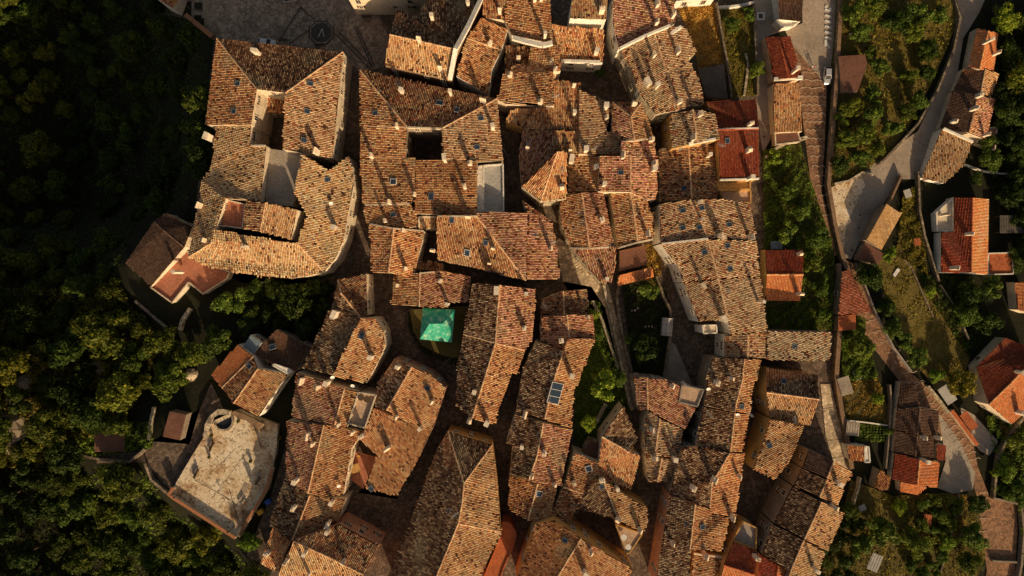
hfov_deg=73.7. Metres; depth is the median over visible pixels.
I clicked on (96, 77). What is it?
tree
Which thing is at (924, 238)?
garden wall
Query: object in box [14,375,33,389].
boulder
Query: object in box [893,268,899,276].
garden lounger
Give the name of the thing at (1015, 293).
tiled house
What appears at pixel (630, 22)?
tiled house
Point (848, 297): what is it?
tiled house
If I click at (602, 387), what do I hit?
tree
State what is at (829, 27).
road marking
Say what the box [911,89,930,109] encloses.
tree
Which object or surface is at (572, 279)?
path
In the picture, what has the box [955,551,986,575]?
tree
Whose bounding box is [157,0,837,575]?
street
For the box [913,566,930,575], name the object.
tree
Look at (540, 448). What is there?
tiled house
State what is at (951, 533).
garden wall
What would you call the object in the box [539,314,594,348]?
tiled house
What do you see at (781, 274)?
tiled house
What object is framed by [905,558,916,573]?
tree
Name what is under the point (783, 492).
window
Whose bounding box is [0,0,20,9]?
tree
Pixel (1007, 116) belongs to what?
tree
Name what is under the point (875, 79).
orchard floor
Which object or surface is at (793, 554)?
tiled house
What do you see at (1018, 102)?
tree
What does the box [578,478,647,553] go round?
tiled house
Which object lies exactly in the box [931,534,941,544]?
tree
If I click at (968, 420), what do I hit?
carport
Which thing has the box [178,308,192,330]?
garden wall
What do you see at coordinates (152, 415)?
garden wall
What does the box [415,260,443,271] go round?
tiled house
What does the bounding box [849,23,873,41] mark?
tree
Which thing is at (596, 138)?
tiled house
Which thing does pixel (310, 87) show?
palazzo
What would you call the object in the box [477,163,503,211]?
roof terrace
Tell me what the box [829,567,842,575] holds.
tree
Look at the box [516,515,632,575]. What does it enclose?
tiled house
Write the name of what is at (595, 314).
tree
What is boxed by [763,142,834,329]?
garden strip
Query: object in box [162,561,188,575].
tree
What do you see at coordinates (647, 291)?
tree
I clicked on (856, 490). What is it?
garden wall
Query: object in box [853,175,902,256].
garden wall
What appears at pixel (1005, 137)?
tree
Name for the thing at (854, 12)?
tree
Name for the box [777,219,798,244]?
tree
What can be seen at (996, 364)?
tiled house
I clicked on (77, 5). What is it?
tree
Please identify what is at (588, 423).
tree
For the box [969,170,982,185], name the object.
tree
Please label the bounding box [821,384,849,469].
wall walk
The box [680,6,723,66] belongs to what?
golden terrace
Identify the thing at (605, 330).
stair wall
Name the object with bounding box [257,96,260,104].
window
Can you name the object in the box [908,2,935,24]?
tree
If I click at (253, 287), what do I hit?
tree
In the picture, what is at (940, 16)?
tree
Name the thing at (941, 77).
garden wall
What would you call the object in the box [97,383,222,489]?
terrace path
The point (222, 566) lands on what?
tree
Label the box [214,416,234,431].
fountain
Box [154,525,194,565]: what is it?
tree
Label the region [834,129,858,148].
tree
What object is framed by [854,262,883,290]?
tree
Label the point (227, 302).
tree
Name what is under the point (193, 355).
tree
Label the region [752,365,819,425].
tiled house
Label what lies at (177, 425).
shed
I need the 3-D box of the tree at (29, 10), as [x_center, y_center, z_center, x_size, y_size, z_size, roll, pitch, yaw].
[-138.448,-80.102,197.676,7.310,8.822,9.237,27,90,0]
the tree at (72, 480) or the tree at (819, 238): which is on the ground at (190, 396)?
the tree at (72, 480)
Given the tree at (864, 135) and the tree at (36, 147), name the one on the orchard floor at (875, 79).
the tree at (864, 135)
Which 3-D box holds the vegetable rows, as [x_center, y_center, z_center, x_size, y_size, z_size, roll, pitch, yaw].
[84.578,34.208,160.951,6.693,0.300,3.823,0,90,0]
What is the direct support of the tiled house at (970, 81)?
on the ground at (190, 396)
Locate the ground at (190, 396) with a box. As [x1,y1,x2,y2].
[0,0,1023,575]
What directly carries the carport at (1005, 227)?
on the ground at (190, 396)
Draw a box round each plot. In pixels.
[843,378,886,421]
[856,424,885,441]
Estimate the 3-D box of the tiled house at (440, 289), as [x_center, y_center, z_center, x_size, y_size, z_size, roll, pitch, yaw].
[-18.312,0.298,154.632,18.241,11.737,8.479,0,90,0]
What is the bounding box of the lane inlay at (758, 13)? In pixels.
[757,12,764,19]
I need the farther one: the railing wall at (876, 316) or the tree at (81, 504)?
the tree at (81, 504)
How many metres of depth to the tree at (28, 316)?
166.98 m
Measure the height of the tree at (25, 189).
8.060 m
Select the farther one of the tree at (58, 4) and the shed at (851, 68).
the tree at (58, 4)
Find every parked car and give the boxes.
[258,38,275,44]
[282,0,298,2]
[822,66,831,84]
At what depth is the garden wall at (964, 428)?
162.07 m
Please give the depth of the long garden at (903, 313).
162.35 m
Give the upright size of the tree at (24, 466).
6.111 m
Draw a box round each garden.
[182,283,328,370]
[410,306,468,357]
[719,9,754,96]
[821,481,984,575]
[877,256,969,381]
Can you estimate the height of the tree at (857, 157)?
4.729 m
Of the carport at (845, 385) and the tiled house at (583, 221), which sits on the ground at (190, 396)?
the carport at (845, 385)
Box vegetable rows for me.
[858,425,884,440]
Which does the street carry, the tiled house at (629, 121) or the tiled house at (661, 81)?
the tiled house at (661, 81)
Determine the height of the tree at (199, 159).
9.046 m
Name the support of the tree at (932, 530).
on the wild garden at (893, 519)
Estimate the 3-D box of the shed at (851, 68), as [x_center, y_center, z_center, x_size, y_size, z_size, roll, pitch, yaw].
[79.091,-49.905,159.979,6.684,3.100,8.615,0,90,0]
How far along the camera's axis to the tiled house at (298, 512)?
151.81 m
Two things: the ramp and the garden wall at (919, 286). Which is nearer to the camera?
the ramp
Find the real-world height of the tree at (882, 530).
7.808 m
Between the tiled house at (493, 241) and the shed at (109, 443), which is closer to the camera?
the tiled house at (493, 241)
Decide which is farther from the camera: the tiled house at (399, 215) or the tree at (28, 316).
the tree at (28, 316)
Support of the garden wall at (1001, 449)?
on the ground at (190, 396)
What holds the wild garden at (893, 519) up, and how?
on the grass at (910, 258)
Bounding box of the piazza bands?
[278,7,374,69]
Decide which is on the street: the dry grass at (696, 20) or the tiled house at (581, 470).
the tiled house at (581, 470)
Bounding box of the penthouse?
[219,200,306,240]
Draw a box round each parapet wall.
[167,486,237,539]
[202,409,231,436]
[232,410,264,428]
[239,467,274,535]
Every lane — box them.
[753,0,780,150]
[759,205,764,308]
[846,261,988,495]
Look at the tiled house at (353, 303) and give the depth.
151.10 m
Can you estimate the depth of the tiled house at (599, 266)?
152.19 m
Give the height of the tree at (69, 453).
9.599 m
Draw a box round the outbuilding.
[581,435,598,458]
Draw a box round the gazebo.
[420,308,454,341]
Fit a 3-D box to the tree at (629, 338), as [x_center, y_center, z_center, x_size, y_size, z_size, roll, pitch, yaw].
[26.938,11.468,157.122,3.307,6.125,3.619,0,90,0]
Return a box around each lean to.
[267,98,284,117]
[418,216,436,230]
[506,107,535,133]
[616,267,653,285]
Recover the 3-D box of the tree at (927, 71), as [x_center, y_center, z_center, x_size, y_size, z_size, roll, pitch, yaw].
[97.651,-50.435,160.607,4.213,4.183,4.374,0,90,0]
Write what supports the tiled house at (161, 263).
on the ground at (190, 396)
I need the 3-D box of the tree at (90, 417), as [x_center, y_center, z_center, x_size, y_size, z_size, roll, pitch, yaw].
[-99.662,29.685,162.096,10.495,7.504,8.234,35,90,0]
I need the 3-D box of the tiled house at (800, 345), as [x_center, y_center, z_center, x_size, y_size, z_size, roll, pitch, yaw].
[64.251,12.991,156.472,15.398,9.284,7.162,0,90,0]
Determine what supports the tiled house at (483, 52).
on the ground at (190, 396)
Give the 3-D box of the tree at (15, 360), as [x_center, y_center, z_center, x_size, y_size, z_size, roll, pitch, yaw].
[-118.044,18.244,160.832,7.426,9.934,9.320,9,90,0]
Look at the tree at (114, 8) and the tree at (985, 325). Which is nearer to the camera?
the tree at (985, 325)
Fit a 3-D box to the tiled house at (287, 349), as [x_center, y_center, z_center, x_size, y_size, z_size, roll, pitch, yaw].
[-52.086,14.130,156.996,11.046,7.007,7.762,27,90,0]
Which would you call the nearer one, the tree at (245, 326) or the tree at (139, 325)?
the tree at (245, 326)
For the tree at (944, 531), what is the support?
on the wild garden at (893, 519)
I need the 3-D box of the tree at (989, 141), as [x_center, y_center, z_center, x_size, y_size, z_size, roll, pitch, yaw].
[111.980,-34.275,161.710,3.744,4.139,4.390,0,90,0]
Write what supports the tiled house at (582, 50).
on the ground at (190, 396)
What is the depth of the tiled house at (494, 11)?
150.00 m
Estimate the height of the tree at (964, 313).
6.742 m
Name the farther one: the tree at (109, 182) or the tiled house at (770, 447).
the tree at (109, 182)
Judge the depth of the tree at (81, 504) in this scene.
167.34 m
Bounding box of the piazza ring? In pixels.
[310,22,331,42]
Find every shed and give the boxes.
[94,429,126,451]
[163,409,191,439]
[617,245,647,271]
[695,64,727,101]
[833,314,855,330]
[837,54,866,93]
[841,443,870,462]
[853,242,882,263]
[859,204,901,249]
[868,466,890,490]
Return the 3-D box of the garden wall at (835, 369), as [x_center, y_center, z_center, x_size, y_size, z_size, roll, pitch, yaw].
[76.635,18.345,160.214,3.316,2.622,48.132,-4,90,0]
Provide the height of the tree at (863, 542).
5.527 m
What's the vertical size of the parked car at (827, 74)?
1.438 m
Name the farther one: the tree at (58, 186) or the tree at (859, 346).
the tree at (58, 186)
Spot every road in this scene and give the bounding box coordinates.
[785,0,835,79]
[844,0,983,258]
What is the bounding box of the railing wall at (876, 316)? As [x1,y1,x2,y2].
[854,263,912,371]
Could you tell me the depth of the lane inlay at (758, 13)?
159.72 m
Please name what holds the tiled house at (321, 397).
on the street
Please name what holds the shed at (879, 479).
on the ground at (190, 396)
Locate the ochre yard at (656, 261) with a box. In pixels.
[642,243,661,278]
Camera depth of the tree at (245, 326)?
156.83 m
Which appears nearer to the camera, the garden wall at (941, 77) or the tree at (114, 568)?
the garden wall at (941, 77)
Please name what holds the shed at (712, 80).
on the ground at (190, 396)
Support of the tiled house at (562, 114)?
on the ground at (190, 396)
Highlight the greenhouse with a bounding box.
[660,317,672,335]
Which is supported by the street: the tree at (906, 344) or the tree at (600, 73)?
the tree at (600, 73)
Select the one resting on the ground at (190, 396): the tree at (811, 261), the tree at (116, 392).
the tree at (116, 392)
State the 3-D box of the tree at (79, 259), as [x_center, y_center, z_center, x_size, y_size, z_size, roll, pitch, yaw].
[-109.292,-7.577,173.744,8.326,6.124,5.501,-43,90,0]
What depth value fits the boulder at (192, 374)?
158.87 m
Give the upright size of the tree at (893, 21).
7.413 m
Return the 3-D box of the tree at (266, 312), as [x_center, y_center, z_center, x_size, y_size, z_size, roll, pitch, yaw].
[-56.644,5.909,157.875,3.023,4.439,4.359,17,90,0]
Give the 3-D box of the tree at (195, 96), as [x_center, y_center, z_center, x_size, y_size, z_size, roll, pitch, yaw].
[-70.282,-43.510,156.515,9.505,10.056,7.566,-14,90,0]
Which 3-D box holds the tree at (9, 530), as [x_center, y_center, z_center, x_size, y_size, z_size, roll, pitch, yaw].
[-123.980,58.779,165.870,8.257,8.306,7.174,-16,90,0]
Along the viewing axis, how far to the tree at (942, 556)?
160.83 m
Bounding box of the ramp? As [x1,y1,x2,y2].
[666,342,691,383]
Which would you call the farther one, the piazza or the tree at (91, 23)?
the tree at (91, 23)
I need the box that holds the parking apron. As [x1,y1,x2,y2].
[980,496,1017,575]
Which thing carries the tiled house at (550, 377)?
on the street
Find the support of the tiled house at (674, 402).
on the street
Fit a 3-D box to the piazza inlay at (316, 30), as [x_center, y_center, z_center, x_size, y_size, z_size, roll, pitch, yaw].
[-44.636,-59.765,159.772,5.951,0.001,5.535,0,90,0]
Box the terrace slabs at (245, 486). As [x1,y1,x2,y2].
[189,435,261,498]
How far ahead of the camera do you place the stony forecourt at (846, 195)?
160.71 m
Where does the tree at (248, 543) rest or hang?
on the street
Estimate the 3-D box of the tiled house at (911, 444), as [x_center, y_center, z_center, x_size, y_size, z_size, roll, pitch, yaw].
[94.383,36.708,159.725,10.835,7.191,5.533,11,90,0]
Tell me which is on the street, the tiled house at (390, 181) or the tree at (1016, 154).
the tiled house at (390, 181)
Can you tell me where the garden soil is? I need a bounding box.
[622,278,669,375]
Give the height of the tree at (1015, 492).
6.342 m
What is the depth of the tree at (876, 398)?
159.38 m
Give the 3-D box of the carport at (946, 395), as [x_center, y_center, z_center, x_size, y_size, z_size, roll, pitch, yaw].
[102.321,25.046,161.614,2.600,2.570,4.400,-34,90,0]
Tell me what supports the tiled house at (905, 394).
on the ground at (190, 396)
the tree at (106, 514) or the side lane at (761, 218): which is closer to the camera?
the side lane at (761, 218)
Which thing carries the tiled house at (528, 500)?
on the street
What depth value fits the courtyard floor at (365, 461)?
157.50 m
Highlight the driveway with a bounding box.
[960,407,997,455]
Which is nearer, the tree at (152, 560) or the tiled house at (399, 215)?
the tiled house at (399, 215)
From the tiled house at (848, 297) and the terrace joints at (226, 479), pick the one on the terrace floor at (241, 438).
the terrace joints at (226, 479)
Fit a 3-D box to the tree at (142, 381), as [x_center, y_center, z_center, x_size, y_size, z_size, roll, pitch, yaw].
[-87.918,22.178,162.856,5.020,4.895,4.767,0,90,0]
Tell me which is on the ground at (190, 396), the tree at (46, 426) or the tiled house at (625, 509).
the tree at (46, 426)
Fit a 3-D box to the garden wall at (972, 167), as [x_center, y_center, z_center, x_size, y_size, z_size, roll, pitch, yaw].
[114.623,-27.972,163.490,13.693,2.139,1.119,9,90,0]
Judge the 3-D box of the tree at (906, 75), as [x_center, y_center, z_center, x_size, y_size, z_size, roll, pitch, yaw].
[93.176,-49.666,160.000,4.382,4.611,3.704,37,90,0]
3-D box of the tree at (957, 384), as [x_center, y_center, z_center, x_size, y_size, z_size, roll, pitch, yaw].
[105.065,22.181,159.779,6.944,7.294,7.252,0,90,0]
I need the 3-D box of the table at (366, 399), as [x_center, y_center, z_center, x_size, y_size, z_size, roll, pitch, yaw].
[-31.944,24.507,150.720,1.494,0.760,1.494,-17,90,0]
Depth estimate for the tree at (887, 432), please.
159.97 m
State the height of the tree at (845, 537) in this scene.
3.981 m
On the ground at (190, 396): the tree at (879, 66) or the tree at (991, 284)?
the tree at (991, 284)
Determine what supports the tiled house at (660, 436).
on the street
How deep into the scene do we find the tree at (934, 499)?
160.60 m
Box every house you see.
[126,213,233,302]
[212,333,295,416]
[255,329,312,370]
[260,527,294,570]
[270,478,352,540]
[278,512,385,575]
[285,417,365,496]
[291,369,376,428]
[302,273,374,374]
[330,316,391,387]
[349,0,424,14]
[358,407,433,495]
[360,122,412,158]
[360,157,415,205]
[363,203,420,229]
[368,223,428,276]
[374,355,448,428]
[385,0,483,89]
[388,424,501,575]
[390,271,471,307]
[412,159,477,215]
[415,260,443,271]
[430,211,527,280]
[455,283,535,427]
[456,18,507,96]
[482,0,506,27]
[497,45,561,113]
[504,0,552,55]
[505,44,528,71]
[506,408,572,487]
[508,470,556,522]
[516,337,594,427]
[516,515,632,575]
[519,129,555,186]
[521,151,567,206]
[522,200,559,279]
[523,80,579,130]
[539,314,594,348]
[540,289,589,314]
[551,24,603,71]
[552,130,578,155]
[552,445,599,521]
[558,192,613,248]
[567,0,606,28]
[567,154,598,192]
[570,246,615,283]
[577,90,620,155]
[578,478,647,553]
[596,401,640,491]
[597,136,658,203]
[606,0,681,63]
[606,193,654,248]
[607,100,653,141]
[614,26,703,123]
[628,373,703,428]
[638,410,683,462]
[641,450,674,482]
[648,485,728,575]
[652,198,755,244]
[653,238,759,282]
[655,143,717,203]
[660,109,719,151]
[662,438,744,522]
[674,0,712,7]
[674,276,767,333]
[687,403,748,451]
[690,549,722,575]
[694,323,766,358]
[696,354,761,416]
[698,99,758,202]
[716,513,760,575]
[743,411,803,478]
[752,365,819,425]
[755,512,824,575]
[755,549,786,575]
[760,36,802,83]
[760,249,804,300]
[760,476,844,550]
[763,329,831,361]
[767,83,802,146]
[772,0,802,30]
[779,461,843,504]
[791,443,852,488]
[832,270,870,314]
[887,451,939,494]
[889,430,936,460]
[891,406,941,440]
[892,381,919,407]
[920,127,973,184]
[931,197,1013,274]
[935,91,997,150]
[949,68,998,96]
[962,28,1001,70]
[968,337,1023,423]
[1006,282,1023,312]
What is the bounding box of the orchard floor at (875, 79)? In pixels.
[829,0,955,183]
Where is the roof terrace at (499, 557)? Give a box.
[482,514,516,575]
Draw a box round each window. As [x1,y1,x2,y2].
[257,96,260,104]
[780,489,786,496]
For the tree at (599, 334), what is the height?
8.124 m
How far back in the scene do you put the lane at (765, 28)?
159.89 m
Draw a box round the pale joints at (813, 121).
[793,46,828,215]
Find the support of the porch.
on the ground at (190, 396)
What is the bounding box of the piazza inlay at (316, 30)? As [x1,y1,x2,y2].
[309,21,333,43]
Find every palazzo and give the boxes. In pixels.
[187,125,361,278]
[205,38,351,163]
[359,70,502,165]
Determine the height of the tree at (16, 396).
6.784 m
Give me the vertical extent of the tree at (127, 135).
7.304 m
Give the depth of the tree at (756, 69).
157.34 m
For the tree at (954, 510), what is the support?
on the wild garden at (893, 519)
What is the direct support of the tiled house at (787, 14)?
on the ground at (190, 396)
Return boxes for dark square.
[359,391,447,549]
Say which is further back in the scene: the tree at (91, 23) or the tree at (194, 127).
the tree at (91, 23)
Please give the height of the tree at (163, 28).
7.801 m
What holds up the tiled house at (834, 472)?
on the street
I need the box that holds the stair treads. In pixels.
[416,253,683,493]
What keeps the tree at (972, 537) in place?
on the wild garden at (893, 519)
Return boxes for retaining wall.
[238,409,279,536]
[411,306,464,357]
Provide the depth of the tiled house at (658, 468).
153.22 m
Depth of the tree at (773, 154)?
157.42 m
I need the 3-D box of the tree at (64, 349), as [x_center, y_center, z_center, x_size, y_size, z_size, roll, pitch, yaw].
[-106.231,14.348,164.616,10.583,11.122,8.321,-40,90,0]
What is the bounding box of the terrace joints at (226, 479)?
[190,426,260,518]
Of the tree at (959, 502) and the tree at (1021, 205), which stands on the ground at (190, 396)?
the tree at (1021, 205)
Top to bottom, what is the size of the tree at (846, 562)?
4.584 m
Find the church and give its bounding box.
[159,0,186,15]
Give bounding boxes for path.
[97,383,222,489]
[556,238,634,409]
[794,48,836,255]
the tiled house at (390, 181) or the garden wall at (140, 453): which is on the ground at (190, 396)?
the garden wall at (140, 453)
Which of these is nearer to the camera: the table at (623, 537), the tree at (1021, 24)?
the table at (623, 537)
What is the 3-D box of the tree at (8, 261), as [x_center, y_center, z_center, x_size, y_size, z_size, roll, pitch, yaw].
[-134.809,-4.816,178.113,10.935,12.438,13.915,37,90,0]
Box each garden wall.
[83,447,147,462]
[134,300,169,331]
[144,462,169,494]
[147,406,156,439]
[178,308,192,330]
[184,13,216,40]
[596,403,606,423]
[614,285,632,373]
[655,276,671,377]
[715,2,732,98]
[719,1,754,9]
[743,53,748,95]
[752,3,758,95]
[764,136,807,158]
[824,0,848,268]
[832,263,853,468]
[834,171,873,184]
[845,476,861,527]
[846,419,887,425]
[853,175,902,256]
[877,0,961,165]
[883,384,891,468]
[904,259,933,317]
[915,172,939,281]
[925,385,949,413]
[939,284,969,339]
[939,493,959,571]
[949,409,978,445]
[963,164,1006,174]
[989,496,1023,575]
[990,416,1023,497]
[990,559,1016,562]
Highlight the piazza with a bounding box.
[187,0,388,71]
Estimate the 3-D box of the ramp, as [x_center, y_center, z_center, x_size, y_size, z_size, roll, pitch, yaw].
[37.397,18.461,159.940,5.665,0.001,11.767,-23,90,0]
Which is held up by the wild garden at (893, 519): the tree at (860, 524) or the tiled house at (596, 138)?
the tree at (860, 524)
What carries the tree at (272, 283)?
on the garden at (201, 318)
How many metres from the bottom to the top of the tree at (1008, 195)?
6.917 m
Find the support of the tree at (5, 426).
on the ground at (190, 396)
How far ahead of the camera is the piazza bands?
159.72 m
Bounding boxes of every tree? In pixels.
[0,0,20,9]
[0,8,19,25]
[0,39,25,67]
[0,76,13,106]
[0,105,20,122]
[0,203,15,222]
[0,243,23,284]
[0,345,29,386]
[0,350,5,371]
[0,395,5,415]
[0,416,14,453]
[0,453,7,467]
[0,486,21,508]
[0,514,20,544]
[2,301,43,335]
[4,384,35,415]
[6,537,38,572]
[7,436,44,462]
[8,174,42,203]
[9,66,29,85]
[9,457,35,485]
[12,0,48,28]
[13,568,38,575]
[14,80,46,112]
[15,251,44,277]
[18,128,62,167]
[18,488,60,526]
[21,402,74,447]
[24,209,44,224]
[29,467,61,498]
[31,338,52,361]
[31,373,57,403]
[33,41,56,61]
[33,232,76,268]
[34,68,61,92]
[41,168,74,203]
[43,324,89,370]
[43,438,85,474]
[46,374,89,410]
[46,532,71,561]
[50,0,70,8]
[52,210,74,231]
[54,99,74,119]
[54,469,89,495]
[54,489,98,527]
[57,21,80,43]
[58,273,96,303]
[62,545,94,574]
[64,37,99,67]
[66,246,93,274]
[67,0,87,13]
[68,396,111,435]
[69,309,134,363]
[70,523,96,545]
[71,359,97,387]
[79,572,94,575]
[80,11,104,33]
[85,526,130,561]
[86,67,109,87]
[90,225,121,259]
[93,99,129,133]
[93,263,111,283]
[93,502,120,529]
[94,369,140,412]
[94,457,144,504]
[95,277,127,305]
[96,172,125,193]
[97,145,120,172]
[99,554,134,575]
[101,411,130,436]
[103,0,124,16]
[106,58,126,79]
[108,29,150,62]
[112,339,153,377]
[113,122,138,154]
[116,506,140,530]
[122,529,153,557]
[126,313,151,338]
[131,371,151,390]
[135,502,170,530]
[138,324,180,363]
[139,548,167,570]
[142,72,166,98]
[142,189,170,218]
[144,13,173,41]
[148,565,165,575]
[150,361,191,402]
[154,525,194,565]
[159,42,187,76]
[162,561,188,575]
[172,340,207,367]
[176,20,200,52]
[178,114,213,145]
[180,78,211,112]
[183,139,213,180]
[183,547,208,567]
[186,567,212,575]
[191,525,221,556]
[199,323,233,360]
[208,549,240,575]
[210,286,248,313]
[235,317,256,336]
[236,531,263,551]
[237,564,269,575]
[242,305,259,318]
[243,278,260,300]
[259,304,272,322]
[264,277,285,299]
[276,281,315,320]
[304,278,322,296]
[311,310,326,326]
[580,414,596,433]
[588,309,600,318]
[590,367,603,378]
[590,367,614,401]
[594,67,605,77]
[594,328,604,340]
[610,368,627,386]
[623,331,636,344]
[630,332,658,362]
[638,284,659,299]
[724,16,740,33]
[743,7,754,21]
[749,61,765,77]
[767,147,781,164]
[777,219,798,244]
[780,182,799,200]
[791,199,812,221]
[803,251,821,271]
[804,225,832,251]
[810,275,828,296]
[815,307,831,322]
[816,545,829,555]
[821,555,832,568]
[829,538,844,555]
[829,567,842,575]
[830,153,850,178]
[833,112,849,126]
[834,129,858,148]
[836,528,854,545]
[838,98,864,117]
[838,516,851,529]
[838,554,855,570]
[840,500,859,521]
[841,0,866,27]
[844,569,858,575]
[847,334,877,361]
[848,150,873,166]
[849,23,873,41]
[849,532,875,558]
[850,517,866,533]
[853,121,876,144]
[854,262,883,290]
[856,315,866,333]
[862,46,875,58]
[862,82,881,105]
[862,105,883,125]
[863,0,888,23]
[865,516,901,548]
[866,138,885,157]
[869,58,891,76]
[870,393,883,404]
[875,295,896,316]
[879,4,913,34]
[881,120,905,135]
[881,316,903,338]
[882,247,895,262]
[883,428,893,436]
[891,498,907,516]
[897,331,913,353]
[899,68,920,85]
[899,101,917,121]
[899,525,931,559]
[904,19,926,43]
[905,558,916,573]
[907,347,928,368]
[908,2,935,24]
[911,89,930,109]
[911,555,923,563]
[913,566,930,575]
[914,517,928,531]
[915,498,931,511]
[916,35,939,63]
[918,64,936,81]
[924,285,936,298]
[924,542,933,553]
[924,561,939,570]
[925,525,940,535]
[928,368,945,383]
[928,493,941,506]
[928,507,939,517]
[930,569,941,575]
[931,4,948,24]
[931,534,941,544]
[935,548,949,564]
[936,510,951,524]
[937,524,950,537]
[939,534,957,551]
[941,493,954,507]
[945,518,956,531]
[947,368,977,398]
[950,505,963,515]
[952,495,964,506]
[954,301,984,326]
[955,281,991,309]
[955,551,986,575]
[957,521,990,552]
[968,495,991,515]
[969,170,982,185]
[969,308,1005,335]
[978,134,996,150]
[979,147,1002,173]
[981,273,1002,298]
[989,81,1012,106]
[990,456,1017,483]
[991,2,1020,34]
[992,100,1022,129]
[993,127,1015,146]
[994,180,1023,208]
[997,37,1021,63]
[1000,478,1023,507]
[1002,58,1023,96]
[1002,137,1023,168]
[1005,168,1023,185]
[1006,92,1023,115]
[1007,435,1023,453]
[1008,211,1023,229]
[1008,246,1023,273]
[1014,13,1023,30]
[1015,116,1023,136]
[1018,188,1023,215]
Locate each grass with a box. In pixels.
[408,0,985,575]
[642,2,1023,537]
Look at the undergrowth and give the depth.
172.29 m
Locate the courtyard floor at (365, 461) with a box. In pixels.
[351,452,375,488]
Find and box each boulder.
[0,412,27,446]
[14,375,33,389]
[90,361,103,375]
[184,368,197,381]
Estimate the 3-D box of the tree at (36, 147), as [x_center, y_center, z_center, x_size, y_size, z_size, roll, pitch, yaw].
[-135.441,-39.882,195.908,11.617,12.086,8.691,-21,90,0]
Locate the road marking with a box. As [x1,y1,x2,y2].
[824,5,831,48]
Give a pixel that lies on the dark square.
(389, 515)
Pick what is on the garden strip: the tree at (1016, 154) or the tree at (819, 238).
the tree at (819, 238)
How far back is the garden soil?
159.93 m
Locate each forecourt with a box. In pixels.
[831,175,864,249]
[937,414,974,493]
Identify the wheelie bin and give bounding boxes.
[256,508,263,515]
[264,498,271,505]
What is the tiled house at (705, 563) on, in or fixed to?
on the street
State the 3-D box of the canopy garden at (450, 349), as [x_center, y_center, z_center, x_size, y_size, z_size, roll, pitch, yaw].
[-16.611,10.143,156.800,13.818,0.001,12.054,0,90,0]
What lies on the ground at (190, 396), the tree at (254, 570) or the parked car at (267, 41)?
the tree at (254, 570)
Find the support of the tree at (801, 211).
on the garden strip
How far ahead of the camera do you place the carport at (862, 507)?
159.82 m
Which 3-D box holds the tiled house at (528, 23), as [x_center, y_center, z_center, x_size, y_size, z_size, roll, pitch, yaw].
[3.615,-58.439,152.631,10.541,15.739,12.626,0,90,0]
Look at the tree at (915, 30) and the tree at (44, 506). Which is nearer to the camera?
the tree at (915, 30)
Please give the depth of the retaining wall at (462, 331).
158.18 m
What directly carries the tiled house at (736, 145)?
on the street
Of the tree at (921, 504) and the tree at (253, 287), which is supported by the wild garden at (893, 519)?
the tree at (921, 504)
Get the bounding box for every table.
[351,463,360,473]
[357,394,363,400]
[364,396,369,402]
[621,534,626,540]
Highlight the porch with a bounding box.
[935,442,945,460]
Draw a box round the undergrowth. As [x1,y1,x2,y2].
[0,0,1023,575]
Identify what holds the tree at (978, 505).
on the wild garden at (893, 519)
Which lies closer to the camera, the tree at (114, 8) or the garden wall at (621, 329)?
the garden wall at (621, 329)
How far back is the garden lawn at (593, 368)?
159.93 m
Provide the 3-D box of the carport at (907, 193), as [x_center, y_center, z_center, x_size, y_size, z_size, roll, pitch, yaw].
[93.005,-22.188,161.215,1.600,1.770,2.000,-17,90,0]
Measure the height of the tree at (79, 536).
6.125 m
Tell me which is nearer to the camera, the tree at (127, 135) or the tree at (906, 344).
the tree at (906, 344)
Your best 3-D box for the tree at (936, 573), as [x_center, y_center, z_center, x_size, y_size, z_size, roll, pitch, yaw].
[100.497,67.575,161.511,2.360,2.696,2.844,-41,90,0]
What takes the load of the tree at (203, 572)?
on the ground at (190, 396)
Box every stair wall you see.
[591,300,620,372]
[602,285,632,410]
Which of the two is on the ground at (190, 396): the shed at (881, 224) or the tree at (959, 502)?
the shed at (881, 224)
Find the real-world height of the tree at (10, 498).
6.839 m
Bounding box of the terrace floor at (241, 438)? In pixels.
[172,410,277,536]
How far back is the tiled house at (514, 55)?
152.81 m
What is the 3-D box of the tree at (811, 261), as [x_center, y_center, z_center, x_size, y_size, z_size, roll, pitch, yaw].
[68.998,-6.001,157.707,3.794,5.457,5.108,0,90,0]
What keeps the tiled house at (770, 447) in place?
on the street
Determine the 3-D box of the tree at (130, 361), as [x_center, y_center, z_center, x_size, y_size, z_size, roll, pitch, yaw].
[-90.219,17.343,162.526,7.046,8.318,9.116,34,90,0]
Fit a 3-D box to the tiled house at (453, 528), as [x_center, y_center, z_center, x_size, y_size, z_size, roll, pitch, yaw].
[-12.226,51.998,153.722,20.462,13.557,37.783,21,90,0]
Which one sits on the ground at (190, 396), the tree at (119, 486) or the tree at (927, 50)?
the tree at (119, 486)
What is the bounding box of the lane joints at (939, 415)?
[866,318,987,532]
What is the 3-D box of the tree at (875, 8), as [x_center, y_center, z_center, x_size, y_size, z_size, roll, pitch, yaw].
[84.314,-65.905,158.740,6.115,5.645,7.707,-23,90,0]
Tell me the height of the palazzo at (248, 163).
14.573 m
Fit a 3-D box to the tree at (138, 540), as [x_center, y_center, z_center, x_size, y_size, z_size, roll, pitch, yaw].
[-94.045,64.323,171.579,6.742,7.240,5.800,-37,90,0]
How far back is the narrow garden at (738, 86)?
159.87 m
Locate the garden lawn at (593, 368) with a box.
[573,320,628,445]
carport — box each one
[769,241,781,248]
[837,375,853,395]
[846,421,859,435]
[858,504,866,511]
[863,551,882,572]
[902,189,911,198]
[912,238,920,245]
[920,512,931,525]
[934,383,956,404]
[958,410,977,430]
[993,215,1023,232]
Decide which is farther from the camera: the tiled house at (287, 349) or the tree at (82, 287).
the tree at (82, 287)

